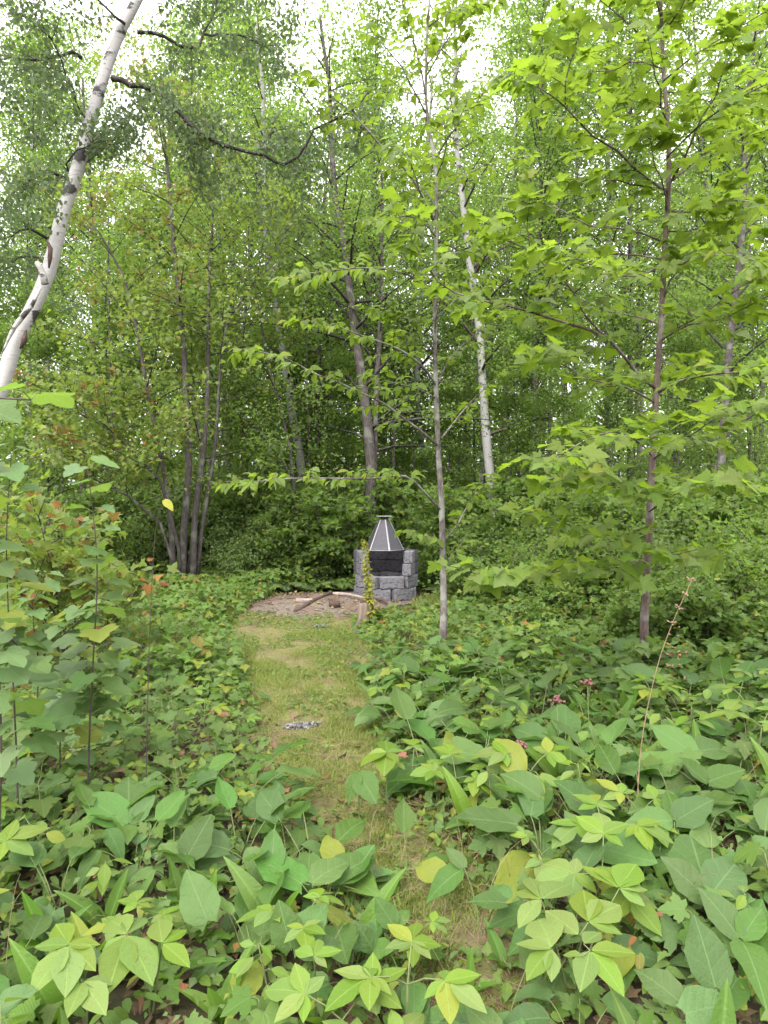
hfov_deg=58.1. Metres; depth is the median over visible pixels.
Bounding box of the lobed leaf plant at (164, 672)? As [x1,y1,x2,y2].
[155,667,179,679]
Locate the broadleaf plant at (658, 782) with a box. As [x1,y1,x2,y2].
[623,770,724,790]
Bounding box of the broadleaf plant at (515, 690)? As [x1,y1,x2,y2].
[502,679,570,711]
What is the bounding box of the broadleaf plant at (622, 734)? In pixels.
[619,726,691,749]
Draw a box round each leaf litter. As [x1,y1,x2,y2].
[241,591,413,618]
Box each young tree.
[58,149,245,509]
[134,71,326,524]
[154,173,374,586]
[192,98,364,499]
[276,198,398,466]
[325,185,492,507]
[386,166,557,490]
[401,191,537,483]
[403,129,557,485]
[477,133,643,487]
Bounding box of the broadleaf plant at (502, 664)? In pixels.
[446,639,505,676]
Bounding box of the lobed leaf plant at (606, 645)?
[598,644,615,666]
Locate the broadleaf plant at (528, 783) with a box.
[501,770,672,867]
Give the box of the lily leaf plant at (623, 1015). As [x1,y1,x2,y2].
[609,987,635,1023]
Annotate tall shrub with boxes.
[0,463,77,528]
[21,499,135,576]
[27,491,135,554]
[62,490,135,546]
[92,478,181,564]
[123,448,204,513]
[123,486,198,573]
[149,469,257,570]
[167,464,273,563]
[197,473,309,555]
[245,470,330,525]
[258,471,394,588]
[259,474,348,544]
[276,460,361,516]
[323,451,451,523]
[326,467,417,562]
[343,464,444,544]
[380,452,468,506]
[394,475,488,570]
[420,472,507,520]
[449,478,508,524]
[459,491,540,567]
[480,464,584,541]
[541,484,646,548]
[548,488,635,531]
[610,472,667,485]
[629,472,767,541]
[634,469,694,513]
[637,463,698,480]
[655,485,767,529]
[691,518,767,546]
[727,441,767,479]
[754,457,767,474]
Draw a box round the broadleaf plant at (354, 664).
[349,655,381,667]
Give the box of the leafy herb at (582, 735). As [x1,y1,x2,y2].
[578,725,603,778]
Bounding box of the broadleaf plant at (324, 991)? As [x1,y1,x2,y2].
[279,918,384,1013]
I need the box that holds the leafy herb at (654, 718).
[638,713,675,730]
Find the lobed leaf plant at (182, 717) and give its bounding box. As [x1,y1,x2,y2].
[148,708,192,755]
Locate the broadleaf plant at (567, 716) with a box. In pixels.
[510,704,627,758]
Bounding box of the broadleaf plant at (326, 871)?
[257,828,349,960]
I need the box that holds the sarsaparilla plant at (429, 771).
[410,743,493,807]
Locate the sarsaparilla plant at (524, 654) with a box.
[508,643,558,671]
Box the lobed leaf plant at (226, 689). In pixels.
[208,677,238,701]
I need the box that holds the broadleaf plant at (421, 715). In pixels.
[382,710,486,758]
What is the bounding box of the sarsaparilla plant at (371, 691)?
[364,674,406,696]
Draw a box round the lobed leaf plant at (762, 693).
[747,674,767,698]
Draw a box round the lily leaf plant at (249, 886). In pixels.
[223,856,300,954]
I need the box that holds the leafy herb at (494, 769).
[467,743,503,792]
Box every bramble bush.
[1,565,70,618]
[82,547,144,589]
[452,563,530,620]
[453,556,518,603]
[485,539,551,602]
[499,594,569,646]
[514,580,591,628]
[545,554,606,611]
[572,532,636,602]
[587,569,682,627]
[596,593,686,660]
[651,571,759,656]
[661,534,767,622]
[663,530,767,616]
[735,590,767,645]
[748,579,767,632]
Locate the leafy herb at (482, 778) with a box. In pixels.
[464,771,504,807]
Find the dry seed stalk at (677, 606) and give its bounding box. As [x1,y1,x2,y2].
[637,577,695,795]
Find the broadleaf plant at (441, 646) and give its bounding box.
[437,640,488,684]
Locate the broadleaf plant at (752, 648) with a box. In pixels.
[743,641,766,650]
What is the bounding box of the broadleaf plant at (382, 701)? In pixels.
[367,677,441,727]
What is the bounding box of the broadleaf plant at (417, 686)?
[403,671,488,697]
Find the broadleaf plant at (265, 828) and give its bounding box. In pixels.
[195,788,280,840]
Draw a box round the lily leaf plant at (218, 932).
[140,868,230,943]
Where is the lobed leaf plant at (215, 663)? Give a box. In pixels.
[201,661,217,675]
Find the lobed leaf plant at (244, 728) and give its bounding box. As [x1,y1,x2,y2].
[224,722,250,752]
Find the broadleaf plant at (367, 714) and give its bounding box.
[354,702,421,726]
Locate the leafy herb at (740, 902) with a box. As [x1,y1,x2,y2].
[715,885,747,910]
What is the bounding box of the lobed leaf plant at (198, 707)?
[187,702,203,721]
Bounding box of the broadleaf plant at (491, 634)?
[462,625,535,657]
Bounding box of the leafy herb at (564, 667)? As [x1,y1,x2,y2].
[554,663,574,684]
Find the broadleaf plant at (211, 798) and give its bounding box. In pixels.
[130,784,240,861]
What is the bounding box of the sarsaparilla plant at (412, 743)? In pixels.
[376,739,445,797]
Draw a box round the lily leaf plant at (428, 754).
[389,739,470,794]
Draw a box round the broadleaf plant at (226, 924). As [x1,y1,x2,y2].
[220,879,314,944]
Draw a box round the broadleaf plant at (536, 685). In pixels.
[501,681,547,697]
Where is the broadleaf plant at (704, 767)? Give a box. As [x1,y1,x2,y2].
[658,748,711,791]
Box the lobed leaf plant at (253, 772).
[244,756,257,777]
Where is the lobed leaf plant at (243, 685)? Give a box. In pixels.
[237,681,253,695]
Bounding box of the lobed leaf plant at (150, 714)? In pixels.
[127,699,156,727]
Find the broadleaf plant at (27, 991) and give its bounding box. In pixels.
[0,983,41,1018]
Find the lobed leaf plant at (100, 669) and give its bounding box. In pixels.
[85,662,103,688]
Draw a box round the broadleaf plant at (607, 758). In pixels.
[595,744,693,841]
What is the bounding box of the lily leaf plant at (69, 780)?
[66,777,118,790]
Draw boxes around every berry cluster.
[516,740,526,748]
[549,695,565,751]
[579,678,593,772]
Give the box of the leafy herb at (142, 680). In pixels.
[136,672,152,683]
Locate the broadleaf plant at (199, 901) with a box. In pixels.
[161,814,220,931]
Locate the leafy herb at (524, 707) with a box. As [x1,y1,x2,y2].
[495,701,532,736]
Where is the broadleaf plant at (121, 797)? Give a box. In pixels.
[82,776,154,827]
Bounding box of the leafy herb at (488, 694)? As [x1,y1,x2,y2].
[468,679,498,714]
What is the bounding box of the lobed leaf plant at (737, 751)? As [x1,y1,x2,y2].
[720,739,767,783]
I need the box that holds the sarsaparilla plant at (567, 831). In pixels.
[549,794,673,889]
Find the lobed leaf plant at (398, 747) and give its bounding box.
[393,737,414,759]
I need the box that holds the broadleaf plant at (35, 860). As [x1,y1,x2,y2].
[0,841,129,959]
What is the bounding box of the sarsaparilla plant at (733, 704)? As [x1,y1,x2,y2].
[709,683,767,737]
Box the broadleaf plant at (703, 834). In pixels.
[676,785,767,855]
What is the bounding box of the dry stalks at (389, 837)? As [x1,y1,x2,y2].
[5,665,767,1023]
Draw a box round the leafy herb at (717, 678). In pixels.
[699,673,733,684]
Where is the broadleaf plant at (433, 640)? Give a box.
[393,635,454,666]
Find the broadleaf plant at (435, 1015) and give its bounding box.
[426,934,554,1023]
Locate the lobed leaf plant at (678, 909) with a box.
[644,891,723,984]
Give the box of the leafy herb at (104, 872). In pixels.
[80,858,132,902]
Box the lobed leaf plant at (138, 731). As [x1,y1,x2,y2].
[117,727,145,768]
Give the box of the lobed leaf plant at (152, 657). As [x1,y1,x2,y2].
[147,650,163,665]
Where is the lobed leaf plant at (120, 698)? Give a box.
[115,695,133,708]
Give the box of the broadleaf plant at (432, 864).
[364,798,468,898]
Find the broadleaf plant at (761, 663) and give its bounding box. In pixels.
[698,658,767,694]
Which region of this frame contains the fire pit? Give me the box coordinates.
[354,548,417,600]
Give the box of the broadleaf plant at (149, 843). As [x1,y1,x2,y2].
[89,814,162,867]
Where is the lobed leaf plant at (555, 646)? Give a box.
[535,640,561,673]
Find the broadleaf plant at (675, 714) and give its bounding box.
[631,708,729,740]
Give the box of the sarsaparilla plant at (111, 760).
[61,750,119,778]
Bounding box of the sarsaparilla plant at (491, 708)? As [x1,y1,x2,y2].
[480,705,530,735]
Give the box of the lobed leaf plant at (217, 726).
[201,714,231,744]
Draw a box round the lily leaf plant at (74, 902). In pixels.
[53,869,127,925]
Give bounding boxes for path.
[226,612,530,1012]
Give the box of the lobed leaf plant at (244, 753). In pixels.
[232,743,255,769]
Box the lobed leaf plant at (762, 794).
[749,776,767,810]
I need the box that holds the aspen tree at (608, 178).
[509,4,699,484]
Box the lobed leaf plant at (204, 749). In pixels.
[199,738,227,763]
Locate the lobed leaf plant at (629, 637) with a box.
[626,634,652,662]
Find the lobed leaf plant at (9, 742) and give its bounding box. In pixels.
[2,730,32,749]
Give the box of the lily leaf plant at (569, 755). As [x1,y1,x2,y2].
[539,736,598,784]
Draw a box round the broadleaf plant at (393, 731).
[389,703,462,742]
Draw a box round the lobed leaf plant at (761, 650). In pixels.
[758,648,767,659]
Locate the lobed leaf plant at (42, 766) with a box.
[34,765,51,779]
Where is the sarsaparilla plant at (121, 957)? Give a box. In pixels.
[98,913,189,1019]
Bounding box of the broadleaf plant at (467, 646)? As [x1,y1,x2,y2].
[459,642,527,676]
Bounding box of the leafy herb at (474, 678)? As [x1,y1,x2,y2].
[461,671,489,708]
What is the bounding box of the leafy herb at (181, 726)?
[165,712,189,745]
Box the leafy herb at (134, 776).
[122,762,153,780]
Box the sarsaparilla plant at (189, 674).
[186,664,218,684]
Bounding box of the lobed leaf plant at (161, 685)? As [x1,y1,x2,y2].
[156,680,180,709]
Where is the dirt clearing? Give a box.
[246,590,411,618]
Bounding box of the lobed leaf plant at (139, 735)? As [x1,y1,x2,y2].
[125,724,156,749]
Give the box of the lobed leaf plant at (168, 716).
[149,692,176,733]
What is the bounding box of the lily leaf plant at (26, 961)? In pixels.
[8,938,78,1023]
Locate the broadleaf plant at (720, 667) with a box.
[689,657,767,737]
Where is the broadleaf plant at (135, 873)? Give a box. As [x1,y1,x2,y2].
[106,793,240,926]
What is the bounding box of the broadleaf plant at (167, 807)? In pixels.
[77,790,194,894]
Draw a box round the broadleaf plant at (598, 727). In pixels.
[593,715,654,746]
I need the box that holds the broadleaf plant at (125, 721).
[80,714,153,749]
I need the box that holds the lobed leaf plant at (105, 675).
[95,672,113,690]
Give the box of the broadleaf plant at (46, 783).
[1,773,74,826]
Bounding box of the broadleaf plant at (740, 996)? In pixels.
[669,880,767,1010]
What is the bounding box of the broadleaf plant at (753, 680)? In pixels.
[730,666,767,685]
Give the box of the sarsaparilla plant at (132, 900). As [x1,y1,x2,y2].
[83,890,183,941]
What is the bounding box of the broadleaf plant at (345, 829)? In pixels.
[256,789,378,898]
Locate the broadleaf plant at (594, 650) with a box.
[565,648,611,680]
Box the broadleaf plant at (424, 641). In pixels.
[404,636,484,655]
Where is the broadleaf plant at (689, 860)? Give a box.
[625,790,747,905]
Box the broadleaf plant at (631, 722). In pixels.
[587,707,653,742]
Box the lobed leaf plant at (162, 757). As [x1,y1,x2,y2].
[139,747,179,780]
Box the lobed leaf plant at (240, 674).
[237,672,250,681]
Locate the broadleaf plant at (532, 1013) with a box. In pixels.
[503,983,638,1023]
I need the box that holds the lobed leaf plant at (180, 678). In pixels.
[168,668,194,696]
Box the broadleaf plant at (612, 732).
[550,717,650,812]
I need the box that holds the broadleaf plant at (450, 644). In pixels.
[420,640,458,672]
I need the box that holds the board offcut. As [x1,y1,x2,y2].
[296,598,312,602]
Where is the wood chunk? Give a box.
[329,600,340,607]
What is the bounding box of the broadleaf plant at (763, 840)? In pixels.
[647,794,767,881]
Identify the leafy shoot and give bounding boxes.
[0,382,73,423]
[0,443,58,809]
[0,462,36,831]
[0,570,127,731]
[2,642,140,809]
[38,455,140,784]
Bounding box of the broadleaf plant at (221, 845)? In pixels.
[173,820,320,888]
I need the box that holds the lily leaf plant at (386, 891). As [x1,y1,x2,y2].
[313,867,405,956]
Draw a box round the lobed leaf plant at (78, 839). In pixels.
[58,814,112,891]
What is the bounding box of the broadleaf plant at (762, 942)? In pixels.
[738,888,767,976]
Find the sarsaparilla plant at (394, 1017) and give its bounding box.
[322,1009,424,1023]
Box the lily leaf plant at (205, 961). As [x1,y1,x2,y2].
[156,941,225,983]
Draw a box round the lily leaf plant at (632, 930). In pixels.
[598,894,711,945]
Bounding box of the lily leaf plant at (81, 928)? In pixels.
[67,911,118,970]
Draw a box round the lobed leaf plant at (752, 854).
[730,841,767,885]
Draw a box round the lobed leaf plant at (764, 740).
[755,736,767,748]
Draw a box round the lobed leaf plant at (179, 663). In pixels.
[171,658,183,666]
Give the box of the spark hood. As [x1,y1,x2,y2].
[366,516,403,550]
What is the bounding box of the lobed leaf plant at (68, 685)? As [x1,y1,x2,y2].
[55,678,71,692]
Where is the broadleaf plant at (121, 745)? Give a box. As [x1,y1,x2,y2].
[90,742,125,768]
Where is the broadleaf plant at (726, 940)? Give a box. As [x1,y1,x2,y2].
[710,927,751,958]
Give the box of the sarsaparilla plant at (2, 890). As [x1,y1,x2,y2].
[0,888,9,922]
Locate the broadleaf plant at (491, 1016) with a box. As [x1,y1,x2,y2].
[464,1005,526,1023]
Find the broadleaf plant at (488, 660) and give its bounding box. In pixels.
[476,657,553,684]
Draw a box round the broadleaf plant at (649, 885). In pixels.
[624,826,672,892]
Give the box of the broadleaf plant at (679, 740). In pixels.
[649,724,744,792]
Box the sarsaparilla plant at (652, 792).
[596,779,677,847]
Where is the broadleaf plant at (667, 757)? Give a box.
[541,732,681,824]
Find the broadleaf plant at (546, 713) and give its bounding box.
[539,702,634,737]
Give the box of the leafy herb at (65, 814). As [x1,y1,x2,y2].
[61,793,84,819]
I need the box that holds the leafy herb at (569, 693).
[551,683,579,703]
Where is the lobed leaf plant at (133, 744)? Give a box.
[99,736,143,777]
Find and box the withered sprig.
[146,499,172,777]
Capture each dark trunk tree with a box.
[13,47,164,492]
[54,155,159,503]
[105,217,168,436]
[196,0,507,531]
[236,95,438,473]
[280,0,494,468]
[430,0,685,473]
[498,0,678,471]
[522,0,724,479]
[624,0,767,498]
[641,43,767,442]
[644,119,767,472]
[667,0,767,476]
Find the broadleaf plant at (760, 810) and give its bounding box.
[721,798,767,881]
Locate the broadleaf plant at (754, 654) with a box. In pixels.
[698,650,767,685]
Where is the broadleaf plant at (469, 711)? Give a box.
[435,708,489,764]
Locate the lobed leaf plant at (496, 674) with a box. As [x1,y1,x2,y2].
[486,666,522,709]
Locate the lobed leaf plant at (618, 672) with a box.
[606,656,645,702]
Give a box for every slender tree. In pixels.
[60,151,163,498]
[163,129,306,530]
[183,185,267,526]
[250,141,366,483]
[264,223,333,467]
[286,154,401,488]
[290,170,408,472]
[356,113,453,524]
[363,229,433,454]
[366,168,459,503]
[430,141,557,476]
[444,209,527,489]
[489,221,589,472]
[528,188,600,410]
[569,205,671,471]
[634,164,743,468]
[638,217,743,471]
[693,141,767,464]
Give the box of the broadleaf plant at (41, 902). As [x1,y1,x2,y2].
[0,880,51,940]
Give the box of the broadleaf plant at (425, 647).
[422,645,470,668]
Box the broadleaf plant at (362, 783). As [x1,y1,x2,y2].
[345,769,378,817]
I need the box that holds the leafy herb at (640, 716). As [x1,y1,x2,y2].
[633,707,661,738]
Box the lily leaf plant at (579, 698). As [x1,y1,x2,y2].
[566,684,608,712]
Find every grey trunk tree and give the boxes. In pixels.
[0,76,96,477]
[12,0,162,481]
[62,0,226,455]
[109,0,298,506]
[126,0,265,462]
[140,0,308,469]
[149,0,268,464]
[216,9,364,459]
[350,109,427,483]
[427,0,593,484]
[459,104,582,451]
[464,0,611,468]
[574,5,734,473]
[591,0,767,470]
[627,0,767,456]
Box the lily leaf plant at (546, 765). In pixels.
[523,747,593,805]
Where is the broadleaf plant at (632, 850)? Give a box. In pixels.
[448,771,657,912]
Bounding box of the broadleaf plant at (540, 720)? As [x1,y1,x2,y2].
[530,717,555,743]
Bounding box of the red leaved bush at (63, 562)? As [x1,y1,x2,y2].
[0,468,179,660]
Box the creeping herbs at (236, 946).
[0,642,767,1023]
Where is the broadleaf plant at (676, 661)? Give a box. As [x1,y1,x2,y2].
[611,657,691,688]
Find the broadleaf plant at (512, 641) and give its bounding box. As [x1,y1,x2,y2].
[501,638,588,663]
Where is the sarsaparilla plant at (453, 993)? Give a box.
[324,922,486,1023]
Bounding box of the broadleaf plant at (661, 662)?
[654,659,669,665]
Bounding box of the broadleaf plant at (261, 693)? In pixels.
[232,691,270,704]
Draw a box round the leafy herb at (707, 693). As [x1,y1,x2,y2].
[689,688,725,705]
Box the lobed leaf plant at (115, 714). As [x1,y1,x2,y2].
[102,703,123,726]
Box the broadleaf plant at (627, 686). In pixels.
[616,680,690,707]
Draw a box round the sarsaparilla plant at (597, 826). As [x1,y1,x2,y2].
[535,813,661,935]
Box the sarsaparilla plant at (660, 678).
[646,674,698,718]
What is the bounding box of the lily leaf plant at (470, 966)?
[465,950,502,991]
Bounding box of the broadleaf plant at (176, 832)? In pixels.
[104,780,187,840]
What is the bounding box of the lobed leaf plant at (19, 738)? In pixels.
[13,735,46,764]
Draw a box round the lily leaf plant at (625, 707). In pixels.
[594,696,633,719]
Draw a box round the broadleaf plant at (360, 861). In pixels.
[225,844,375,963]
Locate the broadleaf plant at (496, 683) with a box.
[438,660,520,696]
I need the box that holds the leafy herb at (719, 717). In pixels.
[692,702,730,737]
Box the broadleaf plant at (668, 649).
[662,642,705,692]
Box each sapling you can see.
[0,234,72,527]
[0,278,131,509]
[27,254,179,506]
[133,262,267,566]
[176,335,297,552]
[213,298,317,506]
[215,0,540,653]
[260,268,380,502]
[296,346,389,539]
[340,304,454,540]
[353,287,454,485]
[402,345,496,524]
[460,299,566,503]
[461,281,593,497]
[508,299,613,506]
[564,282,697,487]
[611,279,746,507]
[638,253,765,494]
[656,270,767,506]
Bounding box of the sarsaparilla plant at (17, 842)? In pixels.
[0,819,49,859]
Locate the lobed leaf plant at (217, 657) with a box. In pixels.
[206,648,226,662]
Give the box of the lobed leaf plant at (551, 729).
[544,722,567,739]
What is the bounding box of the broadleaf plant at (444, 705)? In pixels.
[423,688,531,726]
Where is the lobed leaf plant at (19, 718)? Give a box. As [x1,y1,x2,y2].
[2,709,27,736]
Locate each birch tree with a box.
[0,0,122,490]
[0,0,148,493]
[0,148,122,490]
[0,308,24,454]
[1,253,85,486]
[118,151,218,460]
[147,145,235,463]
[175,0,403,565]
[217,61,328,434]
[271,37,401,506]
[298,154,392,424]
[308,9,431,413]
[327,186,422,449]
[339,31,511,493]
[383,128,497,481]
[388,0,600,516]
[404,64,526,479]
[424,281,496,488]
[426,72,522,483]
[492,310,559,472]
[494,0,652,439]
[578,281,651,467]
[591,117,697,410]
[603,173,732,465]
[644,280,705,474]
[651,115,763,383]
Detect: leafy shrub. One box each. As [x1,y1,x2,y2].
[0,489,88,582]
[1,511,95,591]
[93,518,164,571]
[117,501,208,573]
[187,506,283,569]
[198,538,263,581]
[217,517,310,587]
[231,506,316,581]
[251,504,326,578]
[263,536,312,588]
[299,535,348,590]
[310,514,403,576]
[393,500,452,561]
[407,499,505,576]
[414,543,448,587]
[434,547,484,599]
[466,523,519,566]
[487,502,576,559]
[488,528,583,605]
[514,497,562,545]
[515,505,617,565]
[541,501,645,603]
[576,473,684,542]
[596,527,688,609]
[602,511,692,580]
[622,495,733,589]
[651,531,767,642]
[656,490,767,567]
[676,513,767,607]
[721,507,767,543]
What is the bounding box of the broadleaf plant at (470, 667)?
[456,659,535,702]
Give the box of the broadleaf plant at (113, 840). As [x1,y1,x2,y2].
[35,782,168,879]
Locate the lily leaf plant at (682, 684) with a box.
[673,675,707,706]
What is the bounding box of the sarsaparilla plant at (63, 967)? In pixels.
[31,923,112,1023]
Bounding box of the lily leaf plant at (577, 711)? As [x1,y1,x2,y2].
[568,695,610,726]
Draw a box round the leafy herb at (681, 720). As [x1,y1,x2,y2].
[675,704,714,733]
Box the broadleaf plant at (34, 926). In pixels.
[0,914,100,994]
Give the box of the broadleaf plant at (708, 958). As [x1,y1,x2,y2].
[633,887,767,1023]
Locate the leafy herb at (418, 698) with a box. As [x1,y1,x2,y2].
[411,681,436,702]
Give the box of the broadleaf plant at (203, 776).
[156,741,320,823]
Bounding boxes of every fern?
[229,581,285,587]
[250,579,312,591]
[295,582,335,590]
[313,576,354,588]
[418,584,452,593]
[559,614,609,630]
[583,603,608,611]
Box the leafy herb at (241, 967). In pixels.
[229,939,290,999]
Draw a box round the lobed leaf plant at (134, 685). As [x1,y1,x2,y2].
[124,678,141,699]
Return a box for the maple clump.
[0,10,357,589]
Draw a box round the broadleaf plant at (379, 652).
[357,640,419,678]
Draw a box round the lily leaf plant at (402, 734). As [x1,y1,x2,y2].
[398,731,410,743]
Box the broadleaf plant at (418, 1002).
[342,938,445,1023]
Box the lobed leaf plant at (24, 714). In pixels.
[18,697,35,731]
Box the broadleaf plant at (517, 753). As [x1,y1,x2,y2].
[476,738,587,857]
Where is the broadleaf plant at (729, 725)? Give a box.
[686,695,763,735]
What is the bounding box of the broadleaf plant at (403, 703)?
[385,685,489,801]
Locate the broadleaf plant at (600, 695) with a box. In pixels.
[518,692,613,719]
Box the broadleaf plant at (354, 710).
[343,678,396,724]
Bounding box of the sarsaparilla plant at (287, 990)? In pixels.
[265,953,406,1022]
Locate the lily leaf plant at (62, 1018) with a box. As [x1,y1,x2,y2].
[57,1006,69,1023]
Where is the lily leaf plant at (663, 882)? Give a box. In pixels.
[653,864,688,920]
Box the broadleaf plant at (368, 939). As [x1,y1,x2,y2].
[356,896,409,968]
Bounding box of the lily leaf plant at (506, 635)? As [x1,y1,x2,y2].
[502,623,522,650]
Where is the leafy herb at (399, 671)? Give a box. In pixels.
[390,663,417,692]
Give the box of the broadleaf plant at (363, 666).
[353,649,407,680]
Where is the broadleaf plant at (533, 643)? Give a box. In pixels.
[527,641,586,659]
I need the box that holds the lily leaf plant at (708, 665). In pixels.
[682,659,713,673]
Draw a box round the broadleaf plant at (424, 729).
[407,719,505,798]
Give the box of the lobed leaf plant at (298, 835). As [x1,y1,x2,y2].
[283,799,323,857]
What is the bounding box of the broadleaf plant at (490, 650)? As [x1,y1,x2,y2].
[444,634,525,689]
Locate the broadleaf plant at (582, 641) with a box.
[575,638,662,664]
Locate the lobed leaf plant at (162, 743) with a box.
[141,736,180,773]
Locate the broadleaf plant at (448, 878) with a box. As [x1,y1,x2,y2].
[426,848,512,931]
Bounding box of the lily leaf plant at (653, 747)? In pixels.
[614,740,662,755]
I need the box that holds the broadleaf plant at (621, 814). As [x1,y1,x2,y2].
[600,811,676,860]
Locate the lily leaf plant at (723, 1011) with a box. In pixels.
[710,978,735,1023]
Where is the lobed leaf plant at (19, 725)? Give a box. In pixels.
[9,716,50,735]
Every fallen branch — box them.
[293,591,332,611]
[332,592,367,598]
[376,598,387,604]
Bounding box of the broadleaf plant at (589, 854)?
[488,838,666,1012]
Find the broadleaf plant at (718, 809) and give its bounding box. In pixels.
[655,801,758,875]
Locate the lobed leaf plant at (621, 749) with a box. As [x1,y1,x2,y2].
[609,743,649,781]
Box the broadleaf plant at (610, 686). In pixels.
[581,660,624,703]
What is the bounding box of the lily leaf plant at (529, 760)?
[527,752,545,763]
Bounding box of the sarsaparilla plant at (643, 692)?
[630,673,687,708]
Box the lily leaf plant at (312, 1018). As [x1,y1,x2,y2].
[299,992,358,1023]
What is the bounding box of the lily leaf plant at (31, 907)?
[1,891,90,959]
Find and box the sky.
[0,0,767,484]
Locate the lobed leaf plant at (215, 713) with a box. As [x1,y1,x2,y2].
[208,699,234,719]
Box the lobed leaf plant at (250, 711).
[240,706,260,727]
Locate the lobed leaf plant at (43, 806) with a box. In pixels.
[19,769,62,837]
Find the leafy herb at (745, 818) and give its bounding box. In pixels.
[736,815,754,822]
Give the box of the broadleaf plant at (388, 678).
[381,671,449,691]
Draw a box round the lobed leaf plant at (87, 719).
[78,716,98,728]
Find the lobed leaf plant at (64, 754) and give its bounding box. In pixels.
[57,746,83,771]
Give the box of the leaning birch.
[0,0,403,397]
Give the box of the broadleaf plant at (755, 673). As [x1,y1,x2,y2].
[731,661,758,676]
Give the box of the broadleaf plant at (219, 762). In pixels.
[147,753,235,815]
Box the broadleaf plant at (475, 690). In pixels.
[418,686,487,714]
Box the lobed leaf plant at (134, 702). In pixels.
[125,693,159,715]
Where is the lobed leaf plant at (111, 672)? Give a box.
[103,670,114,692]
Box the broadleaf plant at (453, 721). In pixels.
[383,715,479,765]
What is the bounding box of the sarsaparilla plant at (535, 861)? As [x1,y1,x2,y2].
[510,826,575,876]
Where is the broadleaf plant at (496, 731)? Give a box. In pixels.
[438,720,526,782]
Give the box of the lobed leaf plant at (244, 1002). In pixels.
[220,985,293,1023]
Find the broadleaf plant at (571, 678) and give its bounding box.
[529,675,581,695]
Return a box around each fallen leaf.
[108,768,125,773]
[138,996,143,1010]
[179,982,188,990]
[216,712,228,716]
[397,751,407,757]
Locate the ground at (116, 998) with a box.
[0,558,767,1023]
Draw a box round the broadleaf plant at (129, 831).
[70,781,161,844]
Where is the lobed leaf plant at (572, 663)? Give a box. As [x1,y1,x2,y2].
[566,657,581,671]
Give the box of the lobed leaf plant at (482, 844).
[468,828,513,877]
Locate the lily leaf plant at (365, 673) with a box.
[356,669,380,683]
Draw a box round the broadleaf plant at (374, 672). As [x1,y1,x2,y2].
[363,652,426,684]
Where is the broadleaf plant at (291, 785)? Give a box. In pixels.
[256,767,305,790]
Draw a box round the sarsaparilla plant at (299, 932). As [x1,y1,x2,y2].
[235,888,343,965]
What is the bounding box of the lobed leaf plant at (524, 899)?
[516,850,542,901]
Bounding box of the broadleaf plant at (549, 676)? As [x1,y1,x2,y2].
[497,668,592,724]
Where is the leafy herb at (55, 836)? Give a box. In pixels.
[10,815,65,874]
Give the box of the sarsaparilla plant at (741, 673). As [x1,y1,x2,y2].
[729,659,767,689]
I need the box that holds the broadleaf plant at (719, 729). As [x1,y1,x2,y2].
[691,719,767,752]
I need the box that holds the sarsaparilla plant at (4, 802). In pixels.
[1,796,22,818]
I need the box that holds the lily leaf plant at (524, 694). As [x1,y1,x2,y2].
[520,683,541,709]
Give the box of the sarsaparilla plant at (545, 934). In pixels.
[515,863,646,996]
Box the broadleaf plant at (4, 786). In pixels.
[2,784,13,794]
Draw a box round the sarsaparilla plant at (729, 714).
[703,706,767,745]
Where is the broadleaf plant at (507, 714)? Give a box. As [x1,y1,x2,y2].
[472,709,542,763]
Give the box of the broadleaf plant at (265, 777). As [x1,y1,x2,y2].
[182,750,290,790]
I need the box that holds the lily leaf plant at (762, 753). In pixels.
[749,736,767,793]
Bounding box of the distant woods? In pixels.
[0,308,767,493]
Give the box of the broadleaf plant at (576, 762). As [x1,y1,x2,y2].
[486,752,601,780]
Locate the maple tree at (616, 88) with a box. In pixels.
[376,0,767,664]
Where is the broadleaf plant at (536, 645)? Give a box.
[512,642,547,662]
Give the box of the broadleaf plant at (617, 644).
[578,638,650,672]
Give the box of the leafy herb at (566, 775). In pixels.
[556,760,590,807]
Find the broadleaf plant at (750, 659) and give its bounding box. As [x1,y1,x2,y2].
[746,650,761,660]
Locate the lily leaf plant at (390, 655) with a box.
[369,636,405,657]
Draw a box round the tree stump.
[356,599,372,626]
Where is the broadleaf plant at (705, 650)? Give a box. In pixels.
[699,636,746,659]
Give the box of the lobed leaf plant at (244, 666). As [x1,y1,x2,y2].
[234,661,252,678]
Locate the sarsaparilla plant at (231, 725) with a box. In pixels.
[223,710,260,734]
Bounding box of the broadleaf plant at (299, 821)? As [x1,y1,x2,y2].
[261,779,323,838]
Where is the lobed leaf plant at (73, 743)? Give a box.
[55,729,85,757]
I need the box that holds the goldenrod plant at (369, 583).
[360,539,376,625]
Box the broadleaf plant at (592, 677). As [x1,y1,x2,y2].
[564,673,619,713]
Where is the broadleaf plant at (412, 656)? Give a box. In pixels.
[378,650,433,673]
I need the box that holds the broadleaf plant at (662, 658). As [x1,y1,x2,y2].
[647,653,704,692]
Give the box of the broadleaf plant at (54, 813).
[0,784,102,875]
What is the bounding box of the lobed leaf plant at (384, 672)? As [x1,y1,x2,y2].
[378,667,405,692]
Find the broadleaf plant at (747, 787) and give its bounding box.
[685,753,766,812]
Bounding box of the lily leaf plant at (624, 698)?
[595,680,642,710]
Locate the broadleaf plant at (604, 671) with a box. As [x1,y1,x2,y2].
[595,652,690,696]
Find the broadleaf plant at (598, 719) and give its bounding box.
[583,710,635,749]
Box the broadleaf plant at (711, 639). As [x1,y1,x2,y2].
[701,635,763,658]
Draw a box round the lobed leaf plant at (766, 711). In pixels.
[757,710,767,728]

